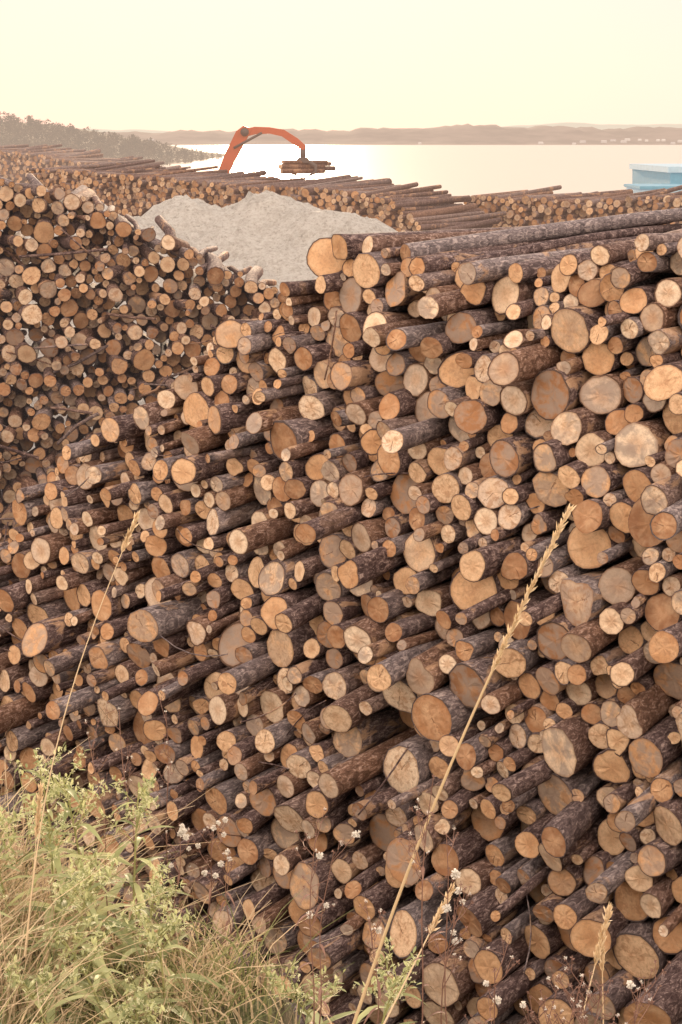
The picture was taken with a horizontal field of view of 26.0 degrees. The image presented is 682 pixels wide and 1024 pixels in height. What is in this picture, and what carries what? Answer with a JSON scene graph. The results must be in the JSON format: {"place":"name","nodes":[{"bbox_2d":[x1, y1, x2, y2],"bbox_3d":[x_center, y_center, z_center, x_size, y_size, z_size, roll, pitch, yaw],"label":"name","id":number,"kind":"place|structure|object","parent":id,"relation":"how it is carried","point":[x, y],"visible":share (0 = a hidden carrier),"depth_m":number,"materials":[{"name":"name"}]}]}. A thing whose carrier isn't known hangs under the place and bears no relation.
{"place":"outdoors","nodes":[
{"label":"outdoors","id":0,"kind":"place"},
{"bbox_2d":[0,121,224,165],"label":"headland","id":1,"kind":"structure","parent":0,"point":[174,162],"depth_m":649.93,"materials":[{"name":"plant"}]},
{"bbox_2d":[0,111,223,166],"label":"forest","id":2,"kind":"object","parent":1,"relation":"on","point":[100,140],"visible":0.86,"depth_m":594.00,"materials":[{"name":"green plant"}]},
{"bbox_2d":[0,940,297,1023],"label":"grassy bank","id":3,"kind":"structure","parent":0,"point":[286,1016],"depth_m":3.29,"materials":[{"name":"green plant"}]},
{"bbox_2d":[0,779,31,964],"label":"goldenrod plant","id":4,"kind":"object","parent":3,"relation":"on","point":[19,854],"visible":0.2,"depth_m":3.62,"materials":[{"name":"green plant"}]},
{"bbox_2d":[21,781,43,1013],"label":"tall grass stalk","id":5,"kind":"object","parent":3,"relation":"on","point":[38,809],"depth_m":3.04,"materials":[{"name":"plant"}]},
{"bbox_2d":[0,887,68,1023],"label":"goldenrod plant","id":6,"kind":"object","parent":3,"relation":"on","point":[5,947],"visible":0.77,"depth_m":3.09,"materials":[{"name":"green plant"}]},
{"bbox_2d":[0,806,86,995],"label":"goldenrod plant","id":7,"kind":"object","parent":3,"relation":"on","point":[9,820],"visible":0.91,"depth_m":3.40,"materials":[{"name":"green plant"}]},
{"bbox_2d":[0,954,91,1023],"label":"goldenrod plant","id":8,"kind":"object","parent":3,"relation":"on","point":[42,981],"visible":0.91,"depth_m":2.90,"materials":[{"name":"green plant"}]},
{"bbox_2d":[2,793,120,1019],"bbox_3d":[-0.667,0.923,3.430,0.295,0.588,0.336,5,15,19],"label":"goldenrod plant","id":9,"kind":"object","parent":3,"relation":"on","point":[55,857],"visible":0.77,"depth_m":3.39,"materials":[{"name":"green plant"}]},
{"bbox_2d":[7,742,129,943],"bbox_3d":[-0.716,0.875,3.648,0.400,0.614,0.281,5,15,20],"label":"goldenrod plant","id":10,"kind":"object","parent":3,"relation":"on","point":[49,796],"visible":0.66,"depth_m":3.63,"materials":[{"name":"green plant"}]},
{"bbox_2d":[12,854,136,1023],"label":"goldenrod plant","id":11,"kind":"object","parent":3,"relation":"on","point":[100,962],"visible":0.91,"depth_m":3.20,"materials":[{"name":"green plant"}]},
{"bbox_2d":[14,748,165,1008],"bbox_3d":[-0.587,0.860,3.479,0.380,0.615,0.374,-5,15,-21],"label":"goldenrod plant","id":12,"kind":"object","parent":3,"relation":"on","point":[82,806],"visible":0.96,"depth_m":3.47,"materials":[{"name":"green plant"}]},
{"bbox_2d":[77,719,120,968],"bbox_3d":[-0.575,0.808,3.560,0.090,0.649,0.079,2,14,9],"label":"dried wildflower","id":13,"kind":"object","parent":3,"relation":"on","point":[104,836],"visible":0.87,"depth_m":3.52,"materials":[{"name":"brown plant"}]},
{"bbox_2d":[54,848,157,1020],"bbox_3d":[-0.575,1.037,3.377,0.335,0.541,0.336,0,14,0],"label":"goldenrod plant","id":14,"kind":"object","parent":3,"relation":"on","point":[114,928],"visible":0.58,"depth_m":3.38,"materials":[{"name":"green plant"}]},
{"bbox_2d":[37,914,187,1023],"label":"goldenrod plant","id":15,"kind":"object","parent":3,"relation":"on","point":[56,936],"visible":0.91,"depth_m":3.07,"materials":[{"name":"green plant"}]},
{"bbox_2d":[96,701,145,955],"bbox_3d":[-0.518,0.790,3.595,0.106,0.705,0.081,-12,18,-39],"label":"dried wildflower","id":16,"kind":"object","parent":3,"relation":"on","point":[122,778],"visible":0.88,"depth_m":3.57,"materials":[{"name":"brown plant"}]},
{"bbox_2d":[97,961,170,1023],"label":"goldenrod plant","id":17,"kind":"object","parent":3,"relation":"on","point":[123,1013],"visible":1,"depth_m":2.98,"materials":[{"name":"green plant"}]},
{"bbox_2d":[71,773,202,1003],"bbox_3d":[-0.490,0.899,3.545,0.344,0.569,0.336,0,14,0],"label":"goldenrod plant","id":18,"kind":"object","parent":3,"relation":"on","point":[143,792],"visible":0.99,"depth_m":3.51,"materials":[{"name":"green plant"}]},
{"bbox_2d":[86,860,196,1023],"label":"goldenrod plant","id":19,"kind":"object","parent":3,"relation":"on","point":[154,888],"visible":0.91,"depth_m":3.34,"materials":[{"name":"green plant"}]},
{"bbox_2d":[96,898,234,1023],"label":"goldenrod plant","id":20,"kind":"object","parent":3,"relation":"on","point":[153,941],"visible":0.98,"depth_m":3.19,"materials":[{"name":"green plant"}]},
{"bbox_2d":[150,687,180,936],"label":"dried wildflower","id":21,"kind":"object","parent":3,"relation":"on","point":[167,783],"visible":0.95,"depth_m":3.56,"materials":[{"name":"brown plant"}]},
{"bbox_2d":[156,822,193,968],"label":"dried wildflower","id":22,"kind":"object","parent":3,"relation":"on","point":[182,829],"visible":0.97,"depth_m":3.49,"materials":[{"name":"brown plant"}]},
{"bbox_2d":[0,728,404,1023],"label":"grass","id":23,"kind":"structure","parent":3,"relation":"on","point":[209,969],"depth_m":3.30,"materials":[{"name":"green plant"}]},
{"bbox_2d":[24,509,140,955],"bbox_3d":[-0.492,0.433,2.787,0.259,0.902,0.022,0,14,0],"label":"tall grass stalk","id":24,"kind":"object","parent":23,"relation":"on","point":[124,544],"depth_m":2.77,"materials":[{"name":"plant"}]},
{"bbox_2d":[186,815,230,964],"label":"dried wildflower","id":25,"kind":"object","parent":3,"relation":"on","point":[213,827],"visible":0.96,"depth_m":3.56,"materials":[{"name":"brown plant"}]},
{"bbox_2d":[201,831,244,967],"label":"dried wildflower","id":26,"kind":"object","parent":3,"relation":"on","point":[219,863],"visible":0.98,"depth_m":3.52,"materials":[{"name":"brown plant"}]},
{"bbox_2d":[291,808,327,1023],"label":"dried wildflower","id":27,"kind":"object","parent":3,"relation":"on","point":[319,855],"visible":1,"depth_m":2.87,"materials":[{"name":"brown plant"}]},
{"bbox_2d":[260,958,362,1023],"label":"goldenrod plant","id":28,"kind":"object","parent":3,"relation":"on","point":[308,1013],"visible":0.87,"depth_m":3.28,"materials":[{"name":"green plant"}]},
{"bbox_2d":[301,830,360,1023],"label":"dried wildflower","id":29,"kind":"object","parent":3,"relation":"on","point":[326,904],"visible":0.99,"depth_m":2.98,"materials":[{"name":"brown plant"}]},
{"bbox_2d":[359,899,390,1023],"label":"dried wildflower","id":30,"kind":"object","parent":3,"relation":"on","point":[378,930],"visible":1,"depth_m":2.79,"materials":[{"name":"brown plant"}]},
{"bbox_2d":[352,936,424,1023],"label":"goldenrod plant","id":31,"kind":"object","parent":3,"relation":"on","point":[389,983],"visible":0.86,"depth_m":3.13,"materials":[{"name":"green plant"}]},
{"bbox_2d":[398,774,435,1023],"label":"dried wildflower","id":32,"kind":"object","parent":3,"relation":"on","point":[422,870],"visible":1,"depth_m":2.48,"materials":[{"name":"brown plant"}]},
{"bbox_2d":[383,882,455,1023],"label":"tall grass stalk","id":33,"kind":"object","parent":3,"relation":"on","point":[436,918],"depth_m":2.71,"materials":[{"name":"plant"}]},
{"bbox_2d":[419,827,460,1023],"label":"dried wildflower","id":34,"kind":"object","parent":3,"relation":"on","point":[455,874],"visible":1,"depth_m":2.49,"materials":[{"name":"brown plant"}]},
{"bbox_2d":[440,881,473,1023],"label":"dried wildflower","id":35,"kind":"object","parent":3,"relation":"on","point":[455,941],"visible":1,"depth_m":2.56,"materials":[{"name":"brown plant"}]},
{"bbox_2d":[352,504,576,1023],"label":"tall grass stalk","id":36,"kind":"object","parent":3,"relation":"on","point":[529,590],"depth_m":2.42,"materials":[{"name":"plant"}]},
{"bbox_2d":[465,934,519,1023],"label":"dried wildflower","id":37,"kind":"object","parent":3,"relation":"on","point":[495,999],"visible":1,"depth_m":2.53,"materials":[{"name":"brown plant"}]},
{"bbox_2d":[520,975,558,1023],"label":"dried wildflower","id":38,"kind":"object","parent":3,"relation":"on","point":[542,1000],"visible":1,"depth_m":2.47,"materials":[{"name":"brown plant"}]},
{"bbox_2d":[540,956,594,1023],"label":"dried wildflower","id":39,"kind":"object","parent":3,"relation":"on","point":[559,980],"visible":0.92,"depth_m":2.47,"materials":[{"name":"brown plant"}]},
{"bbox_2d":[555,975,604,1023],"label":"dried wildflower","id":40,"kind":"object","parent":3,"relation":"on","point":[588,993],"visible":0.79,"depth_m":2.47,"materials":[{"name":"brown plant"}]},
{"bbox_2d":[563,970,614,1023],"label":"dried wildflower","id":41,"kind":"object","parent":3,"relation":"on","point":[579,1007],"visible":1,"depth_m":2.41,"materials":[{"name":"brown plant"}]},
{"bbox_2d":[581,904,612,1016],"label":"tall grass stalk","id":42,"kind":"object","parent":3,"relation":"on","point":[602,934],"depth_m":2.77,"materials":[{"name":"plant"}]},
{"bbox_2d":[597,933,607,1023],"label":"tall grass stalk","id":43,"kind":"object","parent":3,"relation":"on","point":[602,960],"depth_m":2.78,"materials":[{"name":"plant"}]},
{"bbox_2d":[613,959,670,1023],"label":"dried wildflower","id":44,"kind":"object","parent":3,"relation":"on","point":[639,999],"visible":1,"depth_m":2.47,"materials":[{"name":"brown plant"}]},
{"bbox_2d":[0,0,681,131],"label":"sky","id":45,"kind":"structure","parent":0,"point":[161,65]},
{"bbox_2d":[83,122,681,132],"bbox_3d":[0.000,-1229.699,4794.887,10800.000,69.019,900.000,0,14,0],"label":"hills","id":46,"kind":"structure","parent":0,"point":[598,126],"depth_m":4750.39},
{"bbox_2d":[95,124,681,144],"bbox_3d":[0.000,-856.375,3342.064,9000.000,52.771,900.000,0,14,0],"label":"hills","id":47,"kind":"structure","parent":0,"point":[466,134],"depth_m":3144.41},
{"bbox_2d":[149,138,681,144],"bbox_3d":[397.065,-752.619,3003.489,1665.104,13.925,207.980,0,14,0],"label":"village houses","id":48,"kind":"structure","parent":47,"relation":"on","point":[625,140],"depth_m":2992.18,"materials":[{"name":"paint"}]},
{"bbox_2d":[162,145,681,204],"bbox_3d":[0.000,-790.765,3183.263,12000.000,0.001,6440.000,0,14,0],"label":"water","id":49,"kind":"structure","parent":0,"point":[461,170],"depth_m":566.27,"materials":[{"name":"beige liquid"}]},
{"bbox_2d":[624,164,681,192],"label":"barge","id":50,"kind":"object","parent":49,"relation":"on","point":[647,177],"visible":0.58,"depth_m":75.69},
{"bbox_3d":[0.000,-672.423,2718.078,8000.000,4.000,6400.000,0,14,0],"label":"ground","id":51,"kind":"structure","parent":0,"visible":0},
{"bbox_2d":[0,144,190,183],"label":"log stack","id":52,"kind":"object","parent":51,"relation":"on","point":[16,161],"visible":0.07,"depth_m":72.30,"materials":[{"name":"brown wood"}]},
{"bbox_2d":[0,173,285,542],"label":"log pile","id":53,"kind":"object","parent":51,"relation":"on","point":[181,310],"visible":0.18,"depth_m":17.41,"materials":[{"name":"brown wood"}]},
{"bbox_2d":[0,190,397,451],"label":"wood chip mound","id":54,"kind":"object","parent":51,"relation":"on","point":[274,235],"visible":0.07,"depth_m":28.95,"materials":[{"name":"beige wood"}]},
{"bbox_2d":[24,160,506,231],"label":"log stack","id":55,"kind":"object","parent":51,"relation":"on","point":[127,187],"visible":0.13,"depth_m":49.47,"materials":[{"name":"brown wood"}]},
{"bbox_2d":[219,126,335,176],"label":"log loader crane","id":56,"kind":"object","parent":51,"relation":"on","point":[302,164],"visible":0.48,"depth_m":60.02,"materials":[{"name":"orange metal"}]},
{"bbox_2d":[0,208,681,1023],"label":"log pile","id":57,"kind":"object","parent":51,"relation":"on","point":[356,478],"visible":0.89,"depth_m":10.35,"materials":[{"name":"brown wood"}]},
{"bbox_2d":[464,185,681,227],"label":"log stack","id":58,"kind":"object","parent":51,"relation":"on","point":[546,205],"visible":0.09,"depth_m":47.87,"materials":[{"name":"brown wood"}]}
]}

